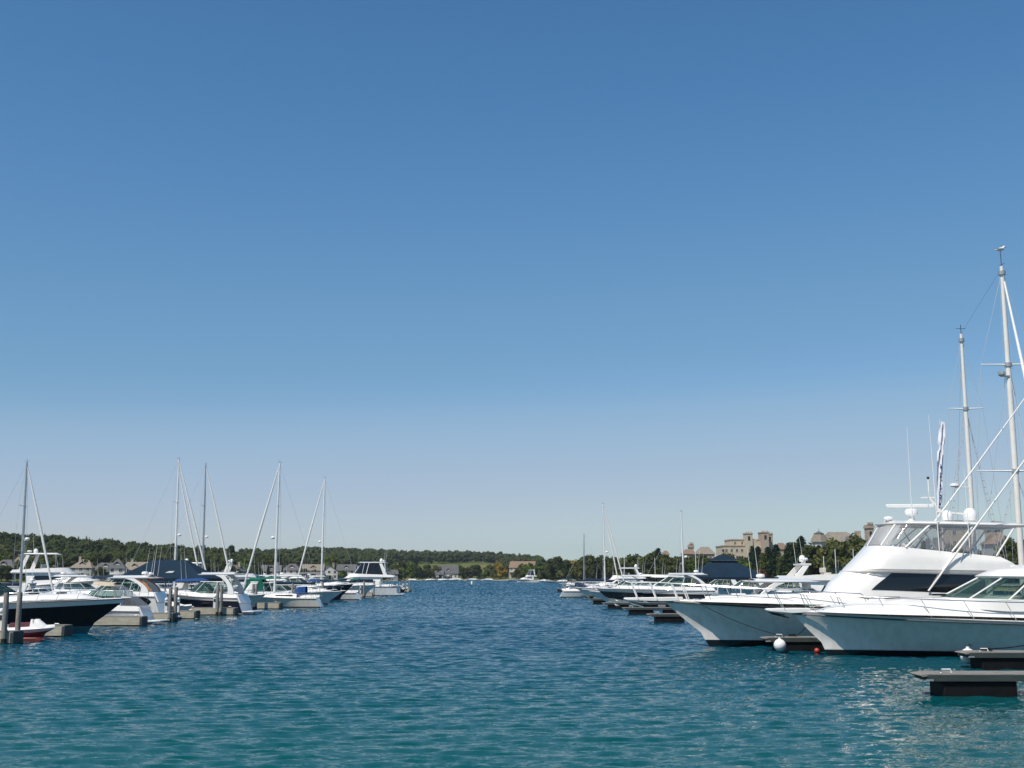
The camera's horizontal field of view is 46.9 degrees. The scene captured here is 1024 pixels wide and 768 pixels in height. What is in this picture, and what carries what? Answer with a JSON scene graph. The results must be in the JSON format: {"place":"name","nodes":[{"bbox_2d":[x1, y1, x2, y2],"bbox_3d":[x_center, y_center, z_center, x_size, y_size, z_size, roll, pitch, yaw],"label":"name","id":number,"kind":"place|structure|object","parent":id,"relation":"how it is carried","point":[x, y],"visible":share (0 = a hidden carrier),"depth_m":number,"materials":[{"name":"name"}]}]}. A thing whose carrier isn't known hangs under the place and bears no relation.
{"place":"outdoors","nodes":[
{"label":"outdoors","id":0,"kind":"place"},
{"bbox_2d":[0,561,1018,590],"bbox_3d":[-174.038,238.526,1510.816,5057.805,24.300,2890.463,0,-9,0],"label":"terrain","id":1,"kind":"structure","parent":0,"point":[482,565],"depth_m":717.91,"materials":[{"name":"green plant"}]},
{"bbox_2d":[69,556,94,577],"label":"lake house","id":2,"kind":"structure","parent":1,"relation":"on","point":[81,568],"depth_m":490.32,"materials":[{"name":"grey"}]},
{"bbox_2d":[82,551,101,565],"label":"broadleaf tree","id":3,"kind":"object","parent":1,"relation":"on","point":[93,557],"visible":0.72,"depth_m":493.94,"materials":[{"name":"green plant"}]},
{"bbox_2d":[108,559,127,580],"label":"lake house","id":4,"kind":"structure","parent":1,"relation":"on","point":[117,567],"depth_m":482.87,"materials":[{"name":"white"}]},
{"bbox_2d":[125,559,146,572],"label":"lake house","id":5,"kind":"structure","parent":1,"relation":"on","point":[134,565],"depth_m":492.76,"materials":[{"name":"beige"}]},
{"bbox_2d":[0,531,273,571],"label":"hill wood","id":6,"kind":"object","parent":1,"relation":"on","point":[72,549],"visible":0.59,"depth_m":590.44,"materials":[{"name":"green plant"}]},
{"bbox_2d":[206,556,224,571],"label":"broadleaf tree","id":7,"kind":"object","parent":1,"relation":"on","point":[213,565],"visible":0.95,"depth_m":550.28,"materials":[{"name":"green plant"}]},
{"bbox_2d":[261,562,282,576],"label":"lake house","id":8,"kind":"structure","parent":1,"relation":"on","point":[265,568],"depth_m":548.49,"materials":[{"name":"beige"}]},
{"bbox_2d":[282,564,299,579],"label":"lake house","id":9,"kind":"structure","parent":1,"relation":"on","point":[292,569],"depth_m":558.39,"materials":[{"name":"white"}]},
{"bbox_2d":[302,564,325,579],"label":"lake house","id":10,"kind":"structure","parent":1,"relation":"on","point":[316,567],"depth_m":574.36,"materials":[{"name":"beige"}]},
{"bbox_2d":[325,563,337,579],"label":"lake house","id":11,"kind":"structure","parent":1,"relation":"on","point":[331,572],"depth_m":600.75,"materials":[{"name":"white"}]},
{"bbox_2d":[336,564,356,578],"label":"lake house","id":12,"kind":"structure","parent":1,"relation":"on","point":[348,568],"depth_m":609.80,"materials":[{"name":"white"}]},
{"bbox_2d":[244,546,546,569],"bbox_3d":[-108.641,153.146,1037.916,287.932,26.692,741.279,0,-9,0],"label":"hill wood","id":13,"kind":"object","parent":1,"relation":"on","point":[358,555],"visible":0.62,"depth_m":973.16,"materials":[{"name":"green plant"}]},
{"bbox_2d":[438,565,458,578],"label":"lake house","id":14,"kind":"structure","parent":1,"relation":"on","point":[451,571],"depth_m":755.71,"materials":[{"name":"white"}]},
{"bbox_2d":[509,561,535,578],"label":"lake house","id":15,"kind":"structure","parent":1,"relation":"on","point":[513,565],"depth_m":748.99,"materials":[{"name":"beige stone"}]},
{"bbox_2d":[545,556,563,579],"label":"broadleaf tree","id":16,"kind":"object","parent":1,"relation":"on","point":[553,565],"visible":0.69,"depth_m":583.37,"materials":[{"name":"green plant"}]},
{"bbox_2d":[571,557,582,579],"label":"broadleaf tree","id":17,"kind":"object","parent":1,"relation":"on","point":[576,572],"visible":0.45,"depth_m":513.08,"materials":[{"name":"green plant"}]},
{"bbox_2d":[578,554,594,578],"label":"broadleaf tree","id":18,"kind":"object","parent":1,"relation":"on","point":[589,558],"visible":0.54,"depth_m":506.48,"materials":[{"name":"green plant"}]},
{"bbox_2d":[587,555,603,578],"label":"broadleaf tree","id":19,"kind":"object","parent":1,"relation":"on","point":[593,569],"visible":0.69,"depth_m":486.96,"materials":[{"name":"green plant"}]},
{"bbox_2d":[605,556,617,577],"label":"broadleaf tree","id":20,"kind":"object","parent":1,"relation":"on","point":[609,563],"visible":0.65,"depth_m":471.27,"materials":[{"name":"green plant"}]},
{"bbox_2d":[625,553,641,574],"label":"broadleaf tree","id":21,"kind":"object","parent":1,"relation":"on","point":[629,557],"visible":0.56,"depth_m":467.50,"materials":[{"name":"green plant"}]},
{"bbox_2d":[642,551,655,578],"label":"broadleaf tree","id":22,"kind":"object","parent":1,"relation":"on","point":[648,561],"visible":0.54,"depth_m":449.26,"materials":[{"name":"green plant"}]},
{"bbox_2d":[657,557,675,574],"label":"broadleaf tree","id":23,"kind":"object","parent":1,"relation":"on","point":[666,564],"visible":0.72,"depth_m":431.47,"materials":[{"name":"green plant"}]},
{"bbox_2d":[694,547,715,558],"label":"hotel building","id":24,"kind":"structure","parent":1,"relation":"on","point":[708,552],"depth_m":475.45,"materials":[{"name":"beige stone"}]},
{"bbox_2d":[503,549,981,574],"bbox_3d":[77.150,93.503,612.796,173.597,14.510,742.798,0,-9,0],"label":"shore wood","id":25,"kind":"object","parent":1,"relation":"on","point":[692,558],"visible":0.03,"depth_m":470.86,"materials":[{"name":"green plant"}]},
{"bbox_2d":[715,530,772,558],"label":"hotel","id":26,"kind":"structure","parent":1,"relation":"on","point":[738,547],"depth_m":556.54,"materials":[{"name":"beige stone"}]},
{"bbox_2d":[750,546,761,570],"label":"conifer tree","id":27,"kind":"object","parent":1,"relation":"on","point":[758,553],"visible":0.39,"depth_m":390.23,"materials":[{"name":"green plant"}]},
{"bbox_2d":[753,552,771,573],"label":"broadleaf tree","id":28,"kind":"object","parent":1,"relation":"on","point":[761,565],"visible":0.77,"depth_m":385.09,"materials":[{"name":"green plant"}]},
{"bbox_2d":[766,544,780,578],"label":"conifer tree","id":29,"kind":"object","parent":1,"relation":"on","point":[774,555],"visible":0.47,"depth_m":382.58,"materials":[{"name":"green plant"}]},
{"bbox_2d":[777,542,792,578],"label":"conifer tree","id":30,"kind":"object","parent":1,"relation":"on","point":[787,558],"visible":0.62,"depth_m":369.85,"materials":[{"name":"green plant"}]},
{"bbox_2d":[782,542,797,571],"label":"broadleaf tree","id":31,"kind":"object","parent":1,"relation":"on","point":[792,550],"visible":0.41,"depth_m":369.35,"materials":[{"name":"green plant"}]},
{"bbox_2d":[787,535,815,574],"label":"conifer tree","id":32,"kind":"object","parent":1,"relation":"on","point":[801,541],"visible":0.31,"depth_m":366.07,"materials":[{"name":"green plant"}]},
{"bbox_2d":[796,542,819,574],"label":"broadleaf tree","id":33,"kind":"object","parent":1,"relation":"on","point":[809,551],"visible":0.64,"depth_m":360.65,"materials":[{"name":"green plant"}]},
{"bbox_2d":[810,537,839,567],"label":"broadleaf tree","id":34,"kind":"object","parent":1,"relation":"on","point":[817,560],"visible":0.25,"depth_m":355.26,"materials":[{"name":"green plant"}]},
{"bbox_2d":[823,543,840,573],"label":"broadleaf tree","id":35,"kind":"object","parent":1,"relation":"on","point":[830,567],"visible":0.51,"depth_m":348.52,"materials":[{"name":"green plant"}]},
{"bbox_2d":[810,528,860,546],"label":"turret house","id":36,"kind":"structure","parent":1,"relation":"on","point":[819,538],"depth_m":427.98,"materials":[{"name":"beige stone"}]},
{"bbox_2d":[833,538,857,573],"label":"broadleaf tree","id":37,"kind":"object","parent":1,"relation":"on","point":[849,547],"visible":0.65,"depth_m":345.94,"materials":[{"name":"green plant"}]},
{"bbox_2d":[863,522,874,539],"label":"stone tower","id":38,"kind":"structure","parent":1,"relation":"on","point":[869,527],"depth_m":427.11,"materials":[{"name":"beige stone"}]},
{"bbox_2d":[937,520,971,551],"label":"hotel building","id":39,"kind":"structure","parent":1,"relation":"on","point":[953,539],"depth_m":327.54,"materials":[{"name":"beige stone"}]},
{"bbox_2d":[979,535,1015,555],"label":"hotel building","id":40,"kind":"structure","parent":1,"relation":"on","point":[990,544],"depth_m":289.60,"materials":[{"name":"grey"}]},
{"bbox_2d":[993,536,1016,559],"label":"broadleaf tree","id":41,"kind":"object","parent":1,"relation":"on","point":[1009,543],"visible":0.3,"depth_m":265.00,"materials":[{"name":"green plant"}]},
{"bbox_2d":[1008,544,1019,586],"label":"broadleaf tree","id":42,"kind":"object","parent":1,"relation":"on","point":[1014,555],"visible":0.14,"depth_m":259.10,"materials":[{"name":"green plant"}]},
{"bbox_2d":[0,580,1023,767],"bbox_3d":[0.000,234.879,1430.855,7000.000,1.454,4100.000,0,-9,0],"label":"water","id":43,"kind":"structure","parent":0,"point":[467,674],"depth_m":34.34,"materials":[{"name":"blue liquid"}]},
{"bbox_2d":[0,593,8,643],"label":"piling","id":44,"kind":"object","parent":43,"relation":"in","point":[3,639],"visible":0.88,"depth_m":60.26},
{"bbox_2d":[0,629,23,643],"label":"finger dock","id":45,"kind":"object","parent":43,"relation":"on","point":[14,637],"visible":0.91,"depth_m":60.52,"materials":[{"name":"grey concrete"}]},
{"bbox_2d":[15,592,22,643],"bbox_3d":[-25.667,12.557,61.383,0.297,3.400,0.297,-4,-10,23],"label":"piling","id":46,"kind":"object","parent":43,"relation":"in","point":[18,612],"visible":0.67,"depth_m":61.40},
{"bbox_2d":[0,462,53,591],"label":"sailboat","id":47,"kind":"object","parent":43,"relation":"on","point":[15,584],"visible":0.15,"depth_m":111.04,"materials":[{"name":"white metal"}]},
{"bbox_2d":[17,556,53,593],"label":"cabin cruiser","id":48,"kind":"object","parent":43,"relation":"on","point":[30,587],"visible":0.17,"depth_m":116.61,"materials":[{"name":"white plastic"}]},
{"bbox_2d":[23,636,49,641],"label":"floating platform","id":49,"kind":"structure","parent":43,"relation":"on","point":[33,639],"depth_m":63.14,"materials":[{"name":"red paint"}]},
{"bbox_2d":[7,618,55,636],"bbox_3d":[-26.068,13.244,64.007,2.700,1.122,1.100,0,-9,0],"label":"small motorboat","id":50,"kind":"object","parent":49,"relation":"on","point":[33,627],"visible":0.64,"depth_m":63.80,"materials":[{"name":"white plastic"}]},
{"bbox_2d":[0,582,131,632],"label":"cabin cruiser","id":51,"kind":"object","parent":43,"relation":"on","point":[82,612],"visible":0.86,"depth_m":71.19,"materials":[{"name":"black plastic"}]},
{"bbox_2d":[10,538,121,590],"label":"motor yacht","id":52,"kind":"object","parent":43,"relation":"on","point":[40,576],"visible":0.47,"depth_m":146.37,"materials":[{"name":"white plastic"}]},
{"bbox_2d":[51,555,150,589],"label":"cabin cruiser","id":53,"kind":"object","parent":43,"relation":"on","point":[70,580],"visible":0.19,"depth_m":131.28,"materials":[{"name":"white plastic"}]},
{"bbox_2d":[25,544,182,616],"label":"cabin cruiser","id":54,"kind":"object","parent":43,"relation":"on","point":[155,601],"visible":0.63,"depth_m":91.89,"materials":[{"name":"white plastic"}]},
{"bbox_2d":[123,597,150,604],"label":"hull window","id":55,"kind":"structure","parent":54,"relation":"in","point":[141,600],"depth_m":91.30,"materials":[{"name":"black glass"}]},
{"bbox_2d":[47,548,167,596],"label":"cabin cruiser","id":56,"kind":"object","parent":43,"relation":"on","point":[125,584],"visible":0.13,"depth_m":99.46,"materials":[{"name":"white plastic"}]},
{"bbox_2d":[87,581,169,623],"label":"cabin cruiser","id":57,"kind":"object","parent":43,"relation":"on","point":[120,609],"visible":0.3,"depth_m":84.36,"materials":[{"name":"white plastic"}]},
{"bbox_2d":[91,559,167,591],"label":"cabin cruiser","id":58,"kind":"object","parent":43,"relation":"on","point":[103,577],"visible":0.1,"depth_m":142.06,"materials":[{"name":"white plastic"}]},
{"bbox_2d":[152,611,177,621],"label":"finger dock","id":59,"kind":"object","parent":43,"relation":"on","point":[160,615],"visible":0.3,"depth_m":89.53,"materials":[{"name":"beige concrete"}]},
{"bbox_2d":[129,459,209,590],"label":"sailboat","id":60,"kind":"object","parent":43,"relation":"on","point":[174,556],"visible":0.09,"depth_m":144.94,"materials":[{"name":"white plastic"}]},
{"bbox_2d":[167,587,172,621],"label":"piling","id":61,"kind":"object","parent":43,"relation":"in","point":[170,603],"visible":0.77,"depth_m":88.61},
{"bbox_2d":[172,609,200,618],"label":"finger dock","id":62,"kind":"object","parent":43,"relation":"on","point":[190,614],"visible":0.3,"depth_m":95.25,"materials":[{"name":"beige concrete"}]},
{"bbox_2d":[164,465,235,591],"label":"sailboat","id":63,"kind":"object","parent":43,"relation":"on","point":[203,547],"visible":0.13,"depth_m":153.85,"materials":[{"name":"white plastic"}]},
{"bbox_2d":[159,572,262,613],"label":"cabin cruiser","id":64,"kind":"object","parent":43,"relation":"on","point":[195,596],"visible":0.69,"depth_m":106.55,"materials":[{"name":"white plastic"}]},
{"bbox_2d":[190,606,238,614],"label":"finger dock","id":65,"kind":"object","parent":43,"relation":"on","point":[229,610],"visible":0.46,"depth_m":104.13,"materials":[{"name":"beige concrete"}]},
{"bbox_2d":[174,557,267,606],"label":"cabin cruiser","id":66,"kind":"object","parent":43,"relation":"on","point":[255,599],"visible":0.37,"depth_m":117.31,"materials":[{"name":"white plastic"}]},
{"bbox_2d":[221,551,273,585],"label":"motor yacht","id":67,"kind":"object","parent":43,"relation":"on","point":[242,577],"visible":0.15,"depth_m":210.05,"materials":[{"name":"white plastic"}]},
{"bbox_2d":[257,602,282,608],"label":"finger dock","id":68,"kind":"object","parent":43,"relation":"on","point":[269,605],"visible":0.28,"depth_m":122.89,"materials":[{"name":"beige concrete"}]},
{"bbox_2d":[243,463,323,607],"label":"sailboat","id":69,"kind":"object","parent":43,"relation":"on","point":[294,599],"visible":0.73,"depth_m":128.64,"materials":[{"name":"white plastic"}]},
{"bbox_2d":[244,563,345,603],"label":"cabin cruiser","id":70,"kind":"object","parent":43,"relation":"on","point":[325,598],"visible":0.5,"depth_m":140.94,"materials":[{"name":"white plastic"}]},
{"bbox_2d":[271,571,355,600],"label":"cabin cruiser","id":71,"kind":"object","parent":43,"relation":"on","point":[346,587],"visible":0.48,"depth_m":162.71,"materials":[{"name":"white plastic"}]},
{"bbox_2d":[296,477,361,599],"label":"sailboat","id":72,"kind":"object","parent":43,"relation":"on","point":[350,595],"visible":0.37,"depth_m":168.50,"materials":[{"name":"white plastic"}]},
{"bbox_2d":[297,568,378,593],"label":"cabin cruiser","id":73,"kind":"object","parent":43,"relation":"on","point":[368,588],"visible":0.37,"depth_m":183.73,"materials":[{"name":"white plastic"}]},
{"bbox_2d":[315,548,404,595],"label":"motor yacht","id":74,"kind":"object","parent":43,"relation":"on","point":[366,572],"visible":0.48,"depth_m":201.63,"materials":[{"name":"white plastic"}]},
{"bbox_2d":[367,563,382,573],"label":"enclosure window","id":75,"kind":"structure","parent":74,"relation":"in","point":[374,568],"depth_m":201.81,"materials":[{"name":"black glass"}]},
{"bbox_2d":[515,569,537,581],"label":"motor yacht","id":76,"kind":"object","parent":43,"relation":"on","point":[529,576],"visible":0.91,"depth_m":551.60,"materials":[{"name":"white plastic"}]},
{"bbox_2d":[560,503,624,597],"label":"sailboat","id":77,"kind":"object","parent":43,"relation":"on","point":[571,592],"visible":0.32,"depth_m":187.38,"materials":[{"name":"white plastic"}]},
{"bbox_2d":[575,566,644,597],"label":"cabin cruiser","id":78,"kind":"object","parent":43,"relation":"on","point":[589,587],"visible":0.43,"depth_m":180.88,"materials":[{"name":"white plastic"}]},
{"bbox_2d":[580,553,645,586],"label":"motor yacht","id":79,"kind":"object","parent":43,"relation":"on","point":[613,579],"visible":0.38,"depth_m":206.01,"materials":[{"name":"white plastic"}]},
{"bbox_2d":[582,568,671,598],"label":"cabin cruiser","id":80,"kind":"object","parent":43,"relation":"on","point":[598,597],"visible":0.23,"depth_m":155.35,"materials":[{"name":"white plastic"}]},
{"bbox_2d":[592,567,685,601],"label":"cabin cruiser","id":81,"kind":"object","parent":43,"relation":"on","point":[600,595],"visible":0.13,"depth_m":137.60,"materials":[{"name":"white plastic"}]},
{"bbox_2d":[622,606,675,614],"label":"finger dock","id":82,"kind":"object","parent":43,"relation":"on","point":[632,610],"visible":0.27,"depth_m":105.14,"materials":[{"name":"grey concrete"}]},
{"bbox_2d":[593,550,716,606],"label":"cabin cruiser","id":83,"kind":"object","parent":43,"relation":"on","point":[618,593],"visible":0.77,"depth_m":125.95,"materials":[{"name":"white plastic"}]},
{"bbox_2d":[646,613,684,622],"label":"finger dock","id":84,"kind":"object","parent":43,"relation":"on","point":[669,617],"visible":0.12,"depth_m":87.96,"materials":[{"name":"grey concrete"}]},
{"bbox_2d":[638,512,718,591],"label":"sailboat","id":85,"kind":"object","parent":43,"relation":"on","point":[683,556],"visible":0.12,"depth_m":158.16,"materials":[{"name":"white metal"}]},
{"bbox_2d":[603,601,769,608],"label":"finger dock","id":86,"kind":"object","parent":43,"relation":"on","point":[610,604],"visible":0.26,"depth_m":123.40,"materials":[{"name":"grey concrete"}]},
{"bbox_2d":[705,563,762,594],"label":"cabin cruiser","id":87,"kind":"object","parent":43,"relation":"on","point":[722,590],"visible":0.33,"depth_m":196.20,"materials":[{"name":"white plastic"}]},
{"bbox_2d":[728,559,801,594],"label":"cabin cruiser","id":88,"kind":"object","parent":43,"relation":"on","point":[748,591],"visible":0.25,"depth_m":171.69,"materials":[{"name":"white plastic"}]},
{"bbox_2d":[759,634,822,651],"bbox_3d":[19.339,12.220,55.344,15.322,1.038,1.310,0,-9,0],"label":"finger dock","id":89,"kind":"object","parent":43,"relation":"on","point":[803,643],"visible":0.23,"depth_m":54.80,"materials":[{"name":"grey wood"}]},
{"bbox_2d":[774,635,785,650],"bbox_3d":[12.277,11.882,54.138,0.595,0.717,0.640,0,-9,0],"label":"ball fender","id":90,"kind":"object","parent":89,"relation":"attached to","point":[779,644],"visible":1,"depth_m":53.90,"materials":[{"name":"white plastic"}]},
{"bbox_2d":[778,525,836,593],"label":"motor yacht","id":91,"kind":"object","parent":43,"relation":"on","point":[823,578],"visible":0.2,"depth_m":97.22,"materials":[{"name":"white plastic"}]},
{"bbox_2d":[742,539,877,606],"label":"cabin cruiser","id":92,"kind":"object","parent":43,"relation":"on","point":[773,583],"visible":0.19,"depth_m":72.50,"materials":[{"name":"white plastic"}]},
{"bbox_2d":[623,399,1023,646],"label":"sport fishing boat","id":93,"kind":"object","parent":43,"relation":"on","point":[898,569],"visible":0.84,"depth_m":57.66,"materials":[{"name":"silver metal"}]},
{"bbox_2d":[765,565,1023,656],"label":"cabin cruiser","id":94,"kind":"object","parent":43,"relation":"on","point":[972,612],"visible":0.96,"depth_m":50.96,"materials":[{"name":"white plastic"}]},
{"bbox_2d":[910,669,1023,696],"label":"finger dock","id":95,"kind":"object","parent":43,"relation":"on","point":[975,683],"visible":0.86,"depth_m":34.47,"materials":[{"name":"grey wood"}]},
{"bbox_2d":[944,254,1023,594],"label":"ketch","id":96,"kind":"object","parent":43,"relation":"on","point":[1008,364],"visible":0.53,"depth_m":67.09,"materials":[{"name":"white metal"}]},
{"bbox_2d":[955,648,1023,669],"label":"finger dock","id":97,"kind":"object","parent":43,"relation":"on","point":[996,659],"visible":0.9,"depth_m":44.24,"materials":[{"name":"grey wood"}]},
{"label":"main pier","id":98,"kind":"object","parent":43,"relation":"on","visible":0},
{"bbox_2d":[683,549,766,594],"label":"canvas pavilion","id":99,"kind":"structure","parent":98,"relation":"on","point":[721,567],"depth_m":147.96,"materials":[{"name":"blue fabric"}]},
{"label":"main pier","id":100,"kind":"object","parent":43,"relation":"on","visible":0},
{"bbox_2d":[7,623,72,636],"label":"finger dock","id":101,"kind":"object","parent":100,"relation":"attached to","point":[61,630],"visible":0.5,"depth_m":67.61,"materials":[{"name":"beige concrete"}]},
{"bbox_2d":[93,615,147,625],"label":"finger dock","id":102,"kind":"object","parent":100,"relation":"attached to","point":[137,620],"visible":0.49,"depth_m":81.91,"materials":[{"name":"beige concrete"}]},
{"bbox_2d":[121,560,221,591],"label":"canvas pavilion","id":103,"kind":"structure","parent":100,"relation":"on","point":[171,570],"depth_m":124.41,"materials":[{"name":"blue fabric"}]},
{"bbox_2d":[0,0,1023,560],"label":"sky","id":104,"kind":"structure","parent":0,"point":[492,274],"materials":[{"name":"blue"}]},
{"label":"finger dock","id":105,"kind":"object","parent":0,"visible":0},
{"bbox_2d":[937,422,944,550],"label":"banner","id":106,"kind":"object","parent":105,"relation":"on","point":[941,442],"visible":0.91,"depth_m":70.73,"materials":[{"name":"white fabric"}]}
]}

